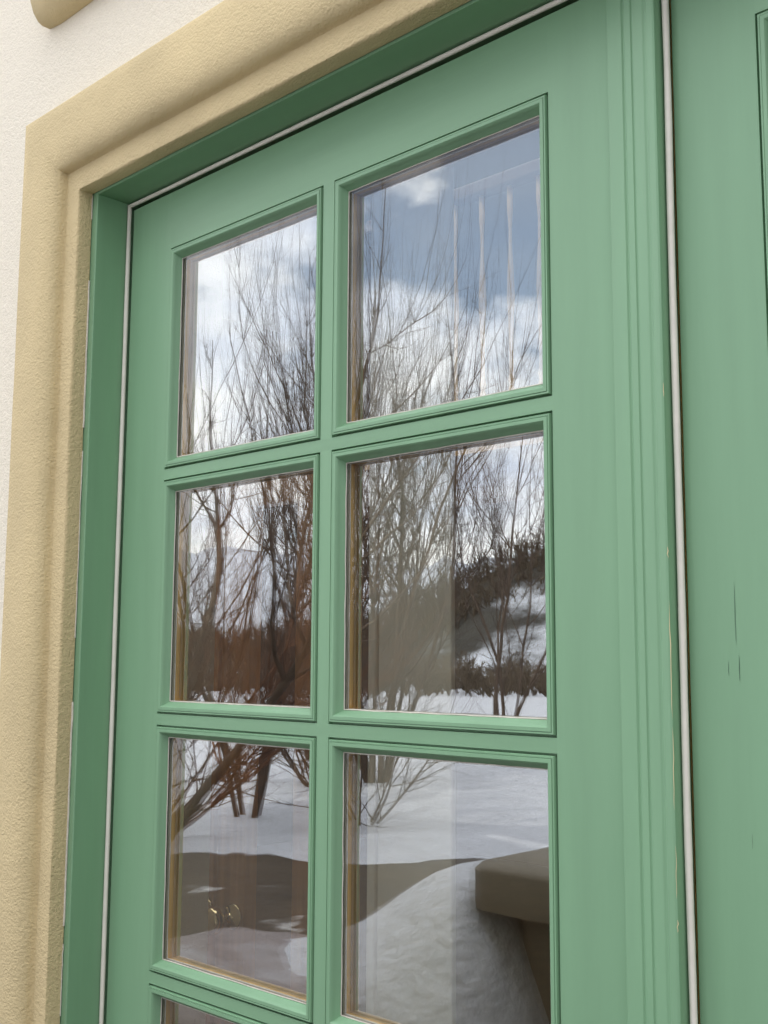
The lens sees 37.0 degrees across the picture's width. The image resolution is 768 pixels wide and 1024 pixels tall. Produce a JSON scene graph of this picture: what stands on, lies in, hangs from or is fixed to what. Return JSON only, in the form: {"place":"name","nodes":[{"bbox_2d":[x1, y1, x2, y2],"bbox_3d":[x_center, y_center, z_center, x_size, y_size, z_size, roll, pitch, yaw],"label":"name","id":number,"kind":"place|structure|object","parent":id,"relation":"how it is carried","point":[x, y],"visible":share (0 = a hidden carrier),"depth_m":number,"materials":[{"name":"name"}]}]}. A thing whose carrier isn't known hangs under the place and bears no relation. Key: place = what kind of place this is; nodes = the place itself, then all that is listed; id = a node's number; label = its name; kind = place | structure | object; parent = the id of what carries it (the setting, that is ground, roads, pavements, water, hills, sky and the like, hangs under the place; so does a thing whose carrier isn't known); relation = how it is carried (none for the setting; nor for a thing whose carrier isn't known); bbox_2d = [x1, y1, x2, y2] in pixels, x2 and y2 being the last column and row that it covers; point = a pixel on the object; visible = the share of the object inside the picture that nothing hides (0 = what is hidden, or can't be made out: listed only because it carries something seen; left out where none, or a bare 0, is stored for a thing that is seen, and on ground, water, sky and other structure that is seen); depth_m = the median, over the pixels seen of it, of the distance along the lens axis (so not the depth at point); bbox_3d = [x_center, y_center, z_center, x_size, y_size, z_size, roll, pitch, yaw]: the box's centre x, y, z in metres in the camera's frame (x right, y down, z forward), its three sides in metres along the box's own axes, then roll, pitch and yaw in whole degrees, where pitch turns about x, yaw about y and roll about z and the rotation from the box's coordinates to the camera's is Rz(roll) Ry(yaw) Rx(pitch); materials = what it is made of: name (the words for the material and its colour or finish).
{"place":"outdoors","nodes":[
{"label":"outdoors","id":0,"kind":"place"},
{"bbox_2d":[206,488,225,1023],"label":"interior door","id":1,"kind":"structure","parent":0,"point":[216,698],"depth_m":3.04,"materials":[{"name":"brown wood"}]},
{"bbox_2d":[208,474,312,1023],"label":"interior door","id":2,"kind":"structure","parent":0,"point":[231,920],"depth_m":2.93,"materials":[{"name":"brown wood"}]},
{"bbox_3d":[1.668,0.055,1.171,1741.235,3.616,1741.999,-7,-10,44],"label":"ground","id":3,"kind":"structure","parent":0,"visible":0},
{"bbox_2d":[0,0,550,1023],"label":"house","id":4,"kind":"structure","parent":3,"relation":"on","point":[256,346],"depth_m":7.94,"materials":[{"name":"white paint"}]},
{"bbox_2d":[30,0,92,28],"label":"window sill","id":5,"kind":"structure","parent":4,"relation":"attached to","point":[49,14],"depth_m":1.94,"materials":[{"name":"beige paint"}]},
{"bbox_2d":[0,0,470,1023],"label":"door surround","id":6,"kind":"object","parent":4,"relation":"attached to","point":[220,66],"visible":1,"depth_m":1.74,"materials":[{"name":"beige paint"}]},
{"bbox_2d":[60,0,578,1023],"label":"door frame","id":7,"kind":"object","parent":4,"relation":"attached to","point":[448,36],"visible":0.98,"depth_m":1.74,"materials":[{"name":"green paint"}]},
{"bbox_2d":[106,0,699,1023],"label":"glazed door","id":8,"kind":"structure","parent":7,"relation":"attached to","point":[584,88],"depth_m":1.32,"materials":[{"name":"green paint"}]},
{"bbox_2d":[671,0,767,1023],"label":"glazed door","id":9,"kind":"structure","parent":7,"relation":"attached to","point":[720,66],"depth_m":1.11,"materials":[{"name":"green paint"}]},
{"bbox_2d":[366,164,455,1023],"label":"interior panel","id":10,"kind":"object","parent":4,"relation":"on","point":[411,904],"visible":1,"depth_m":1.75,"materials":[{"name":"beige paint"}]},
{"bbox_2d":[363,442,544,541],"bbox_3d":[1.656,1.068,5.184,1.020,2.169,3.960,-7,-10,44],"label":"landing","id":11,"kind":"object","parent":4,"relation":"on","point":[499,492],"visible":0.04,"depth_m":3.88,"materials":[{"name":"white wood"}]},
{"bbox_2d":[365,158,542,469],"bbox_3d":[0.312,-0.675,4.007,1.020,0.969,0.060,-7,-10,44],"label":"handrail","id":12,"kind":"object","parent":11,"relation":"on","point":[500,182],"visible":0.24,"depth_m":3.94,"materials":[{"name":"white wood"}]},
{"bbox_2d":[454,205,458,400],"bbox_3d":[0.253,-0.667,4.063,0.029,0.868,0.028,-7,-10,44],"label":"baluster","id":13,"kind":"object","parent":12,"relation":"on","point":[456,319],"visible":0.59,"depth_m":4.06,"materials":[{"name":"white wood"}]},
{"bbox_2d":[479,195,486,395],"bbox_3d":[0.342,-0.678,3.978,0.029,0.868,0.028,-7,-10,44],"label":"baluster","id":14,"kind":"object","parent":12,"relation":"on","point":[482,301],"visible":0.93,"depth_m":3.98,"materials":[{"name":"white wood"}]},
{"bbox_2d":[507,185,514,389],"bbox_3d":[0.431,-0.688,3.892,0.029,0.868,0.028,-7,-10,44],"label":"baluster","id":15,"kind":"object","parent":12,"relation":"on","point":[510,297],"visible":0.88,"depth_m":3.89,"materials":[{"name":"white wood"}]},
{"bbox_2d":[536,175,542,383],"bbox_3d":[0.520,-0.699,3.806,0.029,0.868,0.028,-7,-10,44],"label":"baluster","id":16,"kind":"object","parent":12,"relation":"on","point":[539,304],"visible":0.5,"depth_m":3.80,"materials":[{"name":"white wood"}]}
]}

